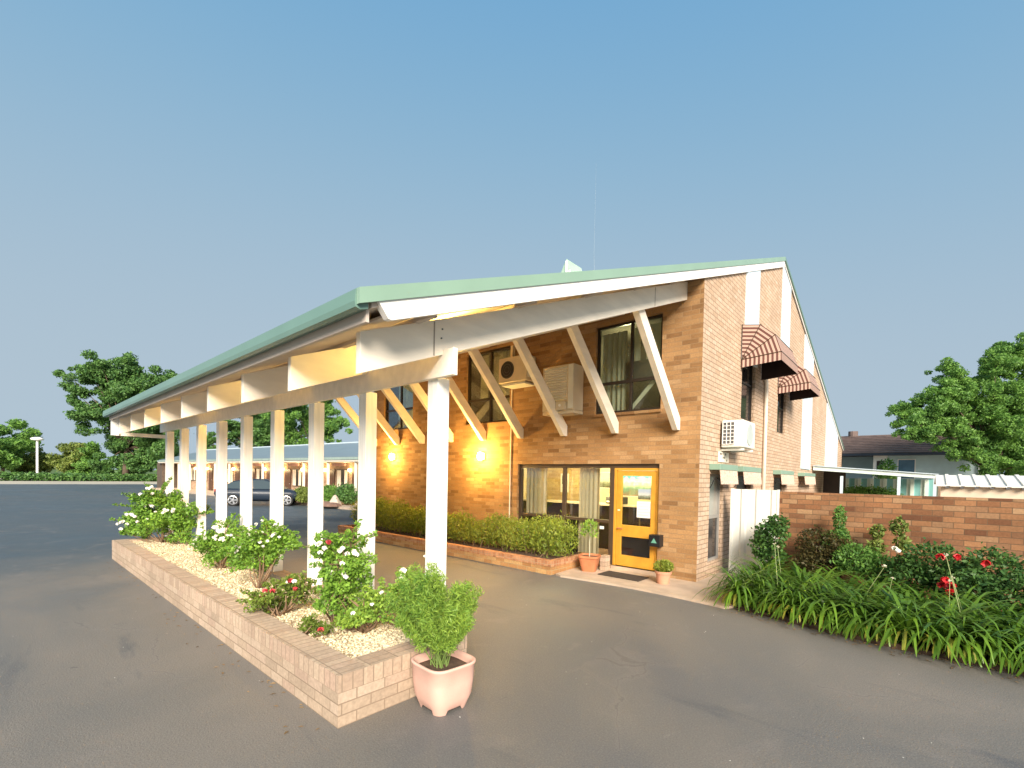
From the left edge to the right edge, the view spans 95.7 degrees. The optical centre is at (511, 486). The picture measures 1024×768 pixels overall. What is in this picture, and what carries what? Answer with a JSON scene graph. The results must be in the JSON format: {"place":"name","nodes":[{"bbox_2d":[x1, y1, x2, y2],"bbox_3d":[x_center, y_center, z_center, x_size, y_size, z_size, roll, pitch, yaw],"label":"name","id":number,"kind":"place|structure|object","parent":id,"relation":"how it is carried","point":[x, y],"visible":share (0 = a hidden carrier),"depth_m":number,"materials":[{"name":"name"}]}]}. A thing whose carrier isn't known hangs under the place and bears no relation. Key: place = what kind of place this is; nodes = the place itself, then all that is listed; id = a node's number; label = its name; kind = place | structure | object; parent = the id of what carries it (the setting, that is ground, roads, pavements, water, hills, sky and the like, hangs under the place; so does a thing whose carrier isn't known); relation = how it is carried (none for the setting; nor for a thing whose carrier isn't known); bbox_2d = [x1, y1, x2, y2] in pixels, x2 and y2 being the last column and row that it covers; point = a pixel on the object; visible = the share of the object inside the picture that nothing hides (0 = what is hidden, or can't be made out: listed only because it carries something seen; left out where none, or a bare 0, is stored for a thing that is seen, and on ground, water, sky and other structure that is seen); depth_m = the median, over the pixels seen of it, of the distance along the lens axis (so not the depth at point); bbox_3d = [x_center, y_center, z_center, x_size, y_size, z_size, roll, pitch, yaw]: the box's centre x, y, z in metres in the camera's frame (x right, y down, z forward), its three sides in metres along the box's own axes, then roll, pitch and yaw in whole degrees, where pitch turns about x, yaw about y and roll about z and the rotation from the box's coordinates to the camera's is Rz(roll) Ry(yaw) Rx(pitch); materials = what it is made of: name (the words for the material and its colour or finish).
{"place":"outdoors","nodes":[
{"label":"outdoors","id":0,"kind":"place"},
{"bbox_2d":[0,478,156,483],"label":"curb","id":1,"kind":"structure","parent":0,"point":[77,482],"depth_m":60.74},
{"bbox_2d":[65,441,114,473],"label":"bush","id":2,"kind":"object","parent":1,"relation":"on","point":[90,449],"visible":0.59,"depth_m":77.94,"materials":[{"name":"green plant"}]},
{"bbox_2d":[0,468,156,477],"bbox_3d":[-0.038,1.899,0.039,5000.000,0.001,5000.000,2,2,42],"label":"ground","id":3,"kind":"structure","parent":0,"point":[59,472],"depth_m":235.86,"materials":[{"name":"green plant"}]},
{"bbox_2d":[0,418,44,471],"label":"roadside tree","id":4,"kind":"object","parent":3,"relation":"on","point":[14,447],"visible":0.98,"depth_m":79.36,"materials":[{"name":"green plant"}]},
{"bbox_2d":[8,451,52,472],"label":"bush","id":5,"kind":"object","parent":3,"relation":"on","point":[29,461],"visible":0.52,"depth_m":83.08,"materials":[{"name":"green plant"}]},
{"bbox_2d":[22,446,65,472],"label":"bush","id":6,"kind":"object","parent":3,"relation":"on","point":[42,457],"visible":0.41,"depth_m":84.19,"materials":[{"name":"green plant"}]},
{"bbox_2d":[43,442,85,472],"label":"bush","id":7,"kind":"object","parent":3,"relation":"on","point":[58,463],"visible":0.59,"depth_m":78.30,"materials":[{"name":"green plant"}]},
{"bbox_2d":[0,470,156,480],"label":"hedge","id":8,"kind":"object","parent":3,"relation":"on","point":[29,476],"visible":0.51,"depth_m":66.28,"materials":[{"name":"green plant"}]},
{"bbox_2d":[51,349,189,480],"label":"tree","id":9,"kind":"object","parent":3,"relation":"on","point":[114,382],"visible":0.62,"depth_m":72.57,"materials":[{"name":"green plant"}]},
{"bbox_2d":[0,484,1023,767],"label":"asphalt driveway","id":10,"kind":"structure","parent":0,"point":[104,662],"depth_m":4.09,"materials":[{"name":"asphalt"}]},
{"bbox_2d":[152,488,357,509],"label":"kerb path","id":11,"kind":"structure","parent":10,"relation":"on","point":[211,493],"depth_m":26.79,"materials":[{"name":"concrete"}]},
{"bbox_2d":[334,482,357,504],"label":"shrub","id":12,"kind":"object","parent":11,"relation":"on","point":[346,495],"visible":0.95,"depth_m":25.21,"materials":[{"name":"green plant"}]},
{"bbox_2d":[225,413,285,447],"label":"dark tree","id":13,"kind":"object","parent":10,"relation":"on","point":[261,431],"visible":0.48,"depth_m":60.17,"materials":[{"name":"green plant"}]},
{"bbox_2d":[214,479,297,505],"bbox_3d":[-13.870,0.316,25.850,4.470,1.452,1.898,1,1,-18],"label":"parked car","id":14,"kind":"object","parent":10,"relation":"on","point":[260,489],"visible":0.61,"depth_m":25.07,"materials":[{"name":"paint"}]},
{"bbox_2d":[157,442,358,504],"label":"motel wing","id":15,"kind":"structure","parent":10,"relation":"on","point":[340,462],"depth_m":32.65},
{"bbox_2d":[112,536,466,728],"bbox_3d":[-4.330,1.430,6.918,9.334,0.385,1.264,2,2,42],"label":"brick planter","id":16,"kind":"object","parent":10,"relation":"on","point":[342,678],"visible":0.58,"depth_m":4.28,"materials":[{"name":"brick"}]},
{"bbox_2d":[109,477,215,543],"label":"rose bush","id":17,"kind":"object","parent":16,"relation":"on","point":[175,512],"visible":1,"depth_m":9.29,"materials":[{"name":"green plant"}]},
{"bbox_2d":[173,512,257,568],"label":"rose bush","id":18,"kind":"object","parent":16,"relation":"on","point":[208,541],"visible":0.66,"depth_m":7.01,"materials":[{"name":"green plant"}]},
{"bbox_2d":[217,516,300,588],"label":"rose bush","id":19,"kind":"object","parent":16,"relation":"on","point":[267,548],"visible":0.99,"depth_m":5.86,"materials":[{"name":"green plant"}]},
{"bbox_2d":[236,570,319,616],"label":"rose bush","id":20,"kind":"object","parent":16,"relation":"in","point":[295,587],"visible":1,"depth_m":4.84,"materials":[{"name":"green plant"}]},
{"bbox_2d":[291,612,338,636],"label":"rose bush","id":21,"kind":"object","parent":16,"relation":"in","point":[310,623],"visible":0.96,"depth_m":4.32,"materials":[{"name":"green plant"}]},
{"bbox_2d":[295,519,378,624],"bbox_3d":[-1.706,0.858,4.514,0.835,1.086,0.528,1,1,16],"label":"rose bush","id":22,"kind":"object","parent":16,"relation":"on","point":[349,572],"visible":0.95,"depth_m":4.47,"materials":[{"name":"green plant"}]},
{"bbox_2d":[334,576,401,633],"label":"rose bush","id":23,"kind":"object","parent":16,"relation":"on","point":[363,610],"visible":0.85,"depth_m":4.30,"materials":[{"name":"green plant"}]},
{"bbox_2d":[387,566,415,619],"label":"rose bush","id":24,"kind":"object","parent":16,"relation":"on","point":[402,572],"visible":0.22,"depth_m":4.49,"materials":[{"name":"green plant"}]},
{"bbox_2d":[294,485,307,502],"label":"shrub","id":25,"kind":"object","parent":10,"relation":"on","point":[302,495],"visible":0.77,"depth_m":25.65,"materials":[{"name":"green plant"}]},
{"bbox_2d":[261,400,352,444],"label":"leafy tree","id":26,"kind":"object","parent":10,"relation":"on","point":[301,413],"visible":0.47,"depth_m":59.21,"materials":[{"name":"green plant"}]},
{"bbox_2d":[411,648,475,716],"bbox_3d":[-0.555,1.574,3.732,0.443,0.378,0.443,2,2,42],"label":"plant pot","id":27,"kind":"object","parent":10,"relation":"on","point":[438,691],"visible":0.88,"depth_m":3.59,"materials":[{"name":"pink ceramic"}]},
{"bbox_2d":[383,555,483,668],"bbox_3d":[-0.660,1.011,3.754,0.831,0.884,0.910,1,1,1],"label":"feathery shrub","id":28,"kind":"object","parent":27,"relation":"in","point":[431,616],"visible":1,"depth_m":3.56,"materials":[{"name":"green plant"}]},
{"bbox_2d":[338,523,579,574],"bbox_3d":[-1.851,1.435,11.937,8.100,0.265,1.320,2,2,42],"label":"garden bed","id":29,"kind":"object","parent":10,"relation":"on","point":[529,561],"visible":0.64,"depth_m":10.08,"materials":[{"name":"brick"}]},
{"bbox_2d":[349,495,585,557],"bbox_3d":[-1.764,0.859,11.882,8.448,1.242,1.085,2,2,42],"label":"hedge","id":30,"kind":"object","parent":29,"relation":"on","point":[465,529],"visible":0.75,"depth_m":10.58,"materials":[{"name":"green plant"}]},
{"bbox_2d":[103,257,844,601],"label":"motel building","id":31,"kind":"structure","parent":10,"relation":"on","point":[669,385],"depth_m":8.67,"materials":[{"name":"brick"}]},
{"bbox_2d":[385,385,412,429],"bbox_3d":[-3.420,-2.611,14.405,1.530,1.710,0.168,2,2,42],"label":"window","id":32,"kind":"structure","parent":31,"relation":"in","point":[405,392],"depth_m":14.32,"materials":[{"name":"grey glass"}]},
{"bbox_2d":[467,345,510,424],"bbox_3d":[-0.532,-2.531,11.845,1.550,1.850,0.169,2,2,42],"label":"window","id":33,"kind":"structure","parent":31,"relation":"in","point":[498,416],"depth_m":11.80,"materials":[{"name":"black glass"}]},
{"bbox_2d":[499,345,535,388],"bbox_3d":[0.143,-2.840,10.742,0.845,1.020,0.464,2,2,42],"label":"air conditioner","id":34,"kind":"object","parent":31,"relation":"attached to","point":[513,373],"visible":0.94,"depth_m":10.60,"materials":[{"name":"beige metal"}]},
{"bbox_2d":[542,363,583,416],"bbox_3d":[1.055,-2.044,9.908,0.800,1.020,0.485,2,2,42],"label":"evaporative cooler","id":35,"kind":"object","parent":31,"relation":"attached to","point":[564,383],"visible":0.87,"depth_m":9.71,"materials":[{"name":"beige metal"}]},
{"bbox_2d":[518,464,658,564],"bbox_3d":[1.528,0.549,10.011,3.520,2.050,0.175,2,2,42],"label":"entry window","id":36,"kind":"structure","parent":31,"relation":"in","point":[589,486],"depth_m":10.11,"materials":[{"name":"brown metal"}]},
{"bbox_2d":[596,314,662,413],"bbox_3d":[2.369,-2.375,9.272,1.430,1.800,0.168,2,2,42],"label":"window","id":37,"kind":"structure","parent":31,"relation":"in","point":[617,372],"depth_m":9.41,"materials":[{"name":"black glass"}]},
{"bbox_2d":[615,471,656,570],"bbox_3d":[2.433,0.650,9.127,0.840,1.910,0.137,2,2,42],"label":"door","id":38,"kind":"structure","parent":31,"relation":"in","point":[633,541],"depth_m":9.11,"materials":[{"name":"yellow wood"}]},
{"bbox_2d":[623,476,651,496],"bbox_3d":[3.387,-0.067,12.337,1.040,0.700,0.025,2,2,42],"label":"wall picture","id":39,"kind":"object","parent":31,"relation":"attached to","point":[632,485],"depth_m":12.42,"materials":[{"name":"paper"}]},
{"bbox_2d":[649,534,662,546],"bbox_3d":[2.696,1.015,8.678,0.220,0.220,0.172,2,2,42],"label":"wall box","id":40,"kind":"object","parent":31,"relation":"attached to","point":[655,540],"visible":1,"depth_m":8.61,"materials":[{"name":"black plastic"}]},
{"bbox_2d":[707,474,719,561],"bbox_3d":[3.877,0.601,9.027,0.060,1.680,0.790,2,2,42],"label":"side window","id":41,"kind":"structure","parent":31,"relation":"in","point":[714,493],"depth_m":9.15,"materials":[{"name":"grey glass"}]},
{"bbox_2d":[709,464,737,487],"bbox_3d":[4.101,-0.194,8.940,0.225,0.449,1.080,2,2,42],"label":"drop awning","id":42,"kind":"object","parent":31,"relation":"attached to","point":[728,474],"visible":1,"depth_m":8.74,"materials":[{"name":"fabric"}]},
{"bbox_2d":[721,419,754,451],"bbox_3d":[4.466,-0.981,9.163,0.432,0.580,0.858,2,2,42],"label":"air conditioner","id":43,"kind":"object","parent":31,"relation":"attached to","point":[738,435],"visible":1,"depth_m":8.89,"materials":[{"name":"white metal"}]},
{"bbox_2d":[741,366,752,421],"bbox_3d":[5.228,-2.317,10.426,0.060,1.690,1.050,2,2,42],"label":"window","id":44,"kind":"structure","parent":31,"relation":"in","point":[747,372],"depth_m":10.59,"materials":[{"name":"black glass"}]},
{"bbox_2d":[734,466,761,487],"bbox_3d":[5.189,-0.198,10.167,0.225,0.449,1.400,2,2,42],"label":"drop awning","id":45,"kind":"object","parent":31,"relation":"attached to","point":[752,475],"visible":0.81,"depth_m":9.96,"materials":[{"name":"fabric"}]},
{"bbox_2d":[741,324,797,379],"bbox_3d":[5.711,-2.975,10.210,0.769,0.914,1.660,2,2,42],"label":"awning","id":46,"kind":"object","parent":31,"relation":"attached to","point":[770,352],"depth_m":9.73,"materials":[{"name":"fabric"}]},
{"bbox_2d":[777,393,783,433],"bbox_3d":[7.398,-2.170,12.880,0.060,1.400,1.000,2,2,42],"label":"window","id":47,"kind":"structure","parent":31,"relation":"in","point":[781,395],"depth_m":13.08,"materials":[{"name":"black glass"}]},
{"bbox_2d":[773,470,794,486],"bbox_3d":[7.511,-0.206,12.786,0.225,0.449,1.600,2,2,42],"label":"drop awning","id":48,"kind":"object","parent":31,"relation":"attached to","point":[787,477],"visible":1,"depth_m":12.51,"materials":[{"name":"fabric"}]},
{"bbox_2d":[778,363,819,400],"bbox_3d":[7.862,-2.913,12.654,0.748,0.894,1.450,2,2,42],"label":"window awning","id":49,"kind":"object","parent":31,"relation":"attached to","point":[802,384],"depth_m":12.23,"materials":[{"name":"multicoloured fabric"}]},
{"bbox_2d":[107,545,1019,733],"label":"leaf litter","id":50,"kind":"object","parent":10,"relation":"on","point":[551,577],"visible":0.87,"depth_m":5.07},
{"bbox_2d":[778,492,1023,604],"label":"brick fence","id":51,"kind":"object","parent":10,"relation":"on","point":[958,524],"visible":0.4,"depth_m":7.25,"materials":[{"name":"brick"}]},
{"bbox_2d":[728,488,779,573],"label":"metal gate","id":52,"kind":"structure","parent":51,"relation":"attached to","point":[750,508],"depth_m":8.87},
{"bbox_2d":[0,0,1023,475],"label":"sky","id":53,"kind":"structure","parent":0,"point":[183,182],"materials":[{"name":"blue"}]},
{"bbox_2d":[523,499,650,548],"bbox_3d":[2.344,0.992,11.885,5.100,1.120,0.610,2,2,42],"label":"reception desk","id":54,"kind":"object","parent":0,"point":[629,514],"visible":0.11,"depth_m":11.61,"materials":[{"name":"brown wood"}]},
{"bbox_2d":[556,566,733,608],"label":"concrete path","id":55,"kind":"structure","parent":0,"point":[682,589],"depth_m":8.03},
{"bbox_2d":[578,553,600,571],"bbox_3d":[1.521,1.502,9.108,0.410,0.310,0.410,2,1,22],"label":"plant pot","id":56,"kind":"object","parent":55,"relation":"on","point":[588,563],"visible":1,"depth_m":8.96,"materials":[{"name":"ceramic"}]},
{"bbox_2d":[579,519,597,555],"bbox_3d":[1.514,1.000,9.078,0.362,0.768,0.346,1,1,-1],"label":"tree","id":57,"kind":"object","parent":56,"relation":"on","point":[588,526],"visible":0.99,"depth_m":9.07,"materials":[{"name":"green plant"}]},
{"bbox_2d":[598,571,648,581],"bbox_3d":[2.070,1.670,8.642,0.830,0.016,0.430,2,2,42],"label":"door mat","id":58,"kind":"object","parent":55,"relation":"on","point":[626,576],"depth_m":8.59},
{"bbox_2d":[655,570,671,584],"bbox_3d":[2.648,1.590,8.122,0.290,0.220,0.290,2,2,42],"label":"plant pot","id":59,"kind":"object","parent":55,"relation":"on","point":[663,578],"visible":0.88,"depth_m":8.02,"materials":[{"name":"ceramic"}]},
{"bbox_2d":[653,559,674,573],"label":"bushy plant","id":60,"kind":"object","parent":59,"relation":"in","point":[667,565],"visible":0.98,"depth_m":8.02,"materials":[{"name":"green plant"}]},
{"bbox_2d":[728,601,1023,674],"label":"garden soil","id":61,"kind":"structure","parent":0,"point":[910,648],"depth_m":5.33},
{"bbox_2d":[697,566,779,612],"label":"agapanthus","id":62,"kind":"object","parent":61,"relation":"on","point":[736,585],"visible":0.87,"depth_m":6.68,"materials":[{"name":"green plant"}]},
{"bbox_2d":[706,558,794,600],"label":"agapanthus","id":63,"kind":"object","parent":61,"relation":"on","point":[745,578],"visible":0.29,"depth_m":7.30,"materials":[{"name":"green plant"}]},
{"bbox_2d":[716,564,796,612],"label":"agapanthus","id":64,"kind":"object","parent":61,"relation":"on","point":[762,584],"visible":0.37,"depth_m":6.74,"materials":[{"name":"green plant"}]},
{"bbox_2d":[747,512,791,567],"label":"round shrub","id":65,"kind":"object","parent":61,"relation":"on","point":[766,550],"visible":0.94,"depth_m":8.08,"materials":[{"name":"green plant"}]},
{"bbox_2d":[730,551,812,584],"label":"agapanthus","id":66,"kind":"object","parent":61,"relation":"on","point":[788,571],"visible":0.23,"depth_m":7.84,"materials":[{"name":"green plant"}]},
{"bbox_2d":[731,542,818,608],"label":"agapanthus","id":67,"kind":"object","parent":61,"relation":"on","point":[780,585],"visible":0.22,"depth_m":6.59,"materials":[{"name":"green plant"}]},
{"bbox_2d":[736,575,819,619],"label":"agapanthus","id":68,"kind":"object","parent":61,"relation":"on","point":[766,605],"visible":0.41,"depth_m":6.26,"materials":[{"name":"green plant"}]},
{"bbox_2d":[744,570,842,617],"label":"agapanthus","id":69,"kind":"object","parent":61,"relation":"on","point":[777,602],"visible":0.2,"depth_m":6.27,"materials":[{"name":"green plant"}]},
{"bbox_2d":[755,574,845,625],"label":"agapanthus","id":70,"kind":"object","parent":61,"relation":"on","point":[793,612],"visible":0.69,"depth_m":6.04,"materials":[{"name":"green plant"}]},
{"bbox_2d":[759,560,855,595],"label":"agapanthus","id":71,"kind":"object","parent":61,"relation":"on","point":[800,573],"visible":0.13,"depth_m":7.01,"materials":[{"name":"green plant"}]},
{"bbox_2d":[765,573,871,637],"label":"agapanthus","id":72,"kind":"object","parent":61,"relation":"on","point":[821,618],"visible":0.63,"depth_m":5.80,"materials":[{"name":"green plant"}]},
{"bbox_2d":[785,524,869,575],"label":"bronze shrub","id":73,"kind":"object","parent":61,"relation":"on","point":[812,555],"visible":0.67,"depth_m":7.63,"materials":[{"name":"brown plant"}]},
{"bbox_2d":[820,504,850,581],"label":"upright shrub","id":74,"kind":"object","parent":61,"relation":"on","point":[840,530],"visible":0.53,"depth_m":7.65,"materials":[{"name":"green plant"}]},
{"bbox_2d":[787,572,892,636],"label":"agapanthus","id":75,"kind":"object","parent":61,"relation":"on","point":[852,603],"visible":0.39,"depth_m":5.76,"materials":[{"name":"green plant"}]},
{"bbox_2d":[816,599,891,641],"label":"agapanthus","id":76,"kind":"object","parent":61,"relation":"on","point":[842,625],"visible":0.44,"depth_m":5.46,"materials":[{"name":"green plant"}]},
{"bbox_2d":[829,540,902,587],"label":"leafy shrub","id":77,"kind":"object","parent":61,"relation":"on","point":[867,563],"visible":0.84,"depth_m":7.13,"materials":[{"name":"green plant"}]},
{"bbox_2d":[816,565,916,617],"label":"agapanthus","id":78,"kind":"object","parent":61,"relation":"on","point":[859,595],"visible":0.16,"depth_m":6.08,"materials":[{"name":"green plant"}]},
{"bbox_2d":[807,581,933,641],"bbox_3d":[4.362,1.479,5.711,1.228,0.536,1.156,1,1,17],"label":"agapanthus","id":79,"kind":"object","parent":61,"relation":"on","point":[858,598],"visible":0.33,"depth_m":5.61,"materials":[{"name":"green plant"}]},
{"bbox_2d":[866,524,889,557],"bbox_3d":[5.755,1.171,7.324,0.258,1.190,0.257,1,1,-19],"label":"sapling","id":80,"kind":"object","parent":61,"relation":"on","point":[874,532],"visible":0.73,"depth_m":7.29,"materials":[{"name":"green plant"}]},
{"bbox_2d":[826,570,934,601],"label":"agapanthus","id":81,"kind":"object","parent":61,"relation":"on","point":[884,580],"visible":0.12,"depth_m":6.66,"materials":[{"name":"green plant"}]},
{"bbox_2d":[816,589,946,647],"bbox_3d":[4.306,1.504,5.552,1.294,0.489,1.359,0,2,-45],"label":"agapanthus","id":82,"kind":"object","parent":61,"relation":"on","point":[857,624],"visible":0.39,"depth_m":5.36,"materials":[{"name":"green plant"}]},
{"bbox_2d":[887,515,911,554],"bbox_3d":[5.973,1.108,7.137,0.246,1.333,0.310,1,1,-20],"label":"sapling","id":83,"kind":"object","parent":61,"relation":"on","point":[896,525],"visible":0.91,"depth_m":7.11,"materials":[{"name":"green plant"}]},
{"bbox_2d":[847,579,965,643],"bbox_3d":[4.939,1.506,5.727,1.500,0.504,1.345,2,1,24],"label":"agapanthus","id":84,"kind":"object","parent":61,"relation":"on","point":[907,594],"visible":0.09,"depth_m":5.78,"materials":[{"name":"green plant"}]},
{"bbox_2d":[831,583,986,667],"bbox_3d":[4.497,1.475,5.182,1.324,0.564,1.477,0,1,-33],"label":"agapanthus","id":85,"kind":"object","parent":61,"relation":"on","point":[904,624],"visible":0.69,"depth_m":5.10,"materials":[{"name":"green plant"}]},
{"bbox_2d":[861,587,991,655],"bbox_3d":[4.809,1.516,5.374,1.311,0.494,1.175,2,1,34],"label":"agapanthus","id":86,"kind":"object","parent":61,"relation":"on","point":[926,616],"visible":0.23,"depth_m":5.18,"materials":[{"name":"green plant"}]},
{"bbox_2d":[878,537,985,598],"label":"rose bush","id":87,"kind":"object","parent":61,"relation":"on","point":[920,569],"visible":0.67,"depth_m":6.45,"materials":[{"name":"green plant"}]},
{"bbox_2d":[864,593,1023,673],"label":"agapanthus","id":88,"kind":"object","parent":61,"relation":"on","point":[936,648],"visible":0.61,"depth_m":4.87,"materials":[{"name":"green plant"}]},
{"bbox_2d":[895,553,1022,664],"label":"agapanthus","id":89,"kind":"object","parent":61,"relation":"on","point":[972,613],"visible":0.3,"depth_m":5.06,"materials":[{"name":"green plant"}]},
{"bbox_2d":[902,600,1023,668],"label":"agapanthus","id":90,"kind":"object","parent":61,"relation":"on","point":[957,640],"visible":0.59,"depth_m":4.71,"materials":[{"name":"green plant"}]},
{"bbox_2d":[907,584,1023,626],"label":"agapanthus","id":91,"kind":"object","parent":61,"relation":"on","point":[967,602],"visible":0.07,"depth_m":5.61,"materials":[{"name":"green plant"}]},
{"bbox_2d":[926,595,1023,666],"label":"agapanthus","id":92,"kind":"object","parent":61,"relation":"on","point":[993,647],"visible":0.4,"depth_m":4.72,"materials":[{"name":"green plant"}]},
{"bbox_2d":[935,541,1023,613],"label":"rose bush","id":93,"kind":"object","parent":61,"relation":"on","point":[990,581],"visible":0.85,"depth_m":5.78,"materials":[{"name":"green plant"}]},
{"bbox_2d":[950,615,1023,673],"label":"agapanthus","id":94,"kind":"object","parent":61,"relation":"on","point":[1003,661],"visible":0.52,"depth_m":4.60,"materials":[{"name":"green plant"}]},
{"bbox_2d":[958,616,1023,675],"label":"agapanthus","id":95,"kind":"object","parent":61,"relation":"on","point":[1021,670],"visible":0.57,"depth_m":4.39,"materials":[{"name":"green plant"}]},
{"bbox_2d":[963,611,1023,664],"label":"agapanthus","id":96,"kind":"object","parent":61,"relation":"on","point":[1021,631],"visible":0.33,"depth_m":4.78,"materials":[{"name":"green plant"}]},
{"bbox_2d":[841,431,979,478],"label":"neighbour house","id":97,"kind":"structure","parent":0,"point":[866,451],"depth_m":24.86,"materials":[{"name":"white paint"}]},
{"bbox_2d":[897,459,915,478],"bbox_3d":[20.723,-0.917,24.350,0.730,1.050,0.060,2,2,42],"label":"window","id":98,"kind":"structure","parent":97,"relation":"in","point":[906,465],"depth_m":24.34,"materials":[{"name":"glass"}]},
{"bbox_2d":[934,474,1023,498],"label":"garden shed","id":99,"kind":"structure","parent":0,"point":[989,486],"depth_m":10.08,"materials":[{"name":"white metal"}]},
{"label":"yard ground","id":100,"kind":"structure","parent":0,"visible":0},
{"bbox_2d":[843,483,903,494],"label":"hedge","id":101,"kind":"object","parent":100,"relation":"on","point":[860,489],"visible":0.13,"depth_m":16.73,"materials":[{"name":"green plant"}]},
{"bbox_2d":[813,465,938,495],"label":"patio roof","id":102,"kind":"structure","parent":100,"relation":"on","point":[834,479],"depth_m":15.95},
{"bbox_2d":[871,458,898,478],"bbox_3d":[18.228,0.168,22.601,1.175,3.155,0.882,2,2,42],"label":"young tree","id":103,"kind":"object","parent":100,"relation":"on","point":[890,465],"visible":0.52,"depth_m":22.47,"materials":[{"name":"green plant"}]},
{"bbox_2d":[845,478,937,495],"bbox_3d":[15.886,0.742,18.326,7.500,2.050,0.100,2,2,42],"label":"sheet fence","id":104,"kind":"object","parent":100,"relation":"on","point":[916,487],"visible":0.13,"depth_m":18.53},
{"bbox_2d":[885,332,1023,475],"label":"ash tree","id":105,"kind":"object","parent":100,"relation":"on","point":[984,432],"visible":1,"depth_m":19.59,"materials":[{"name":"green plant"}]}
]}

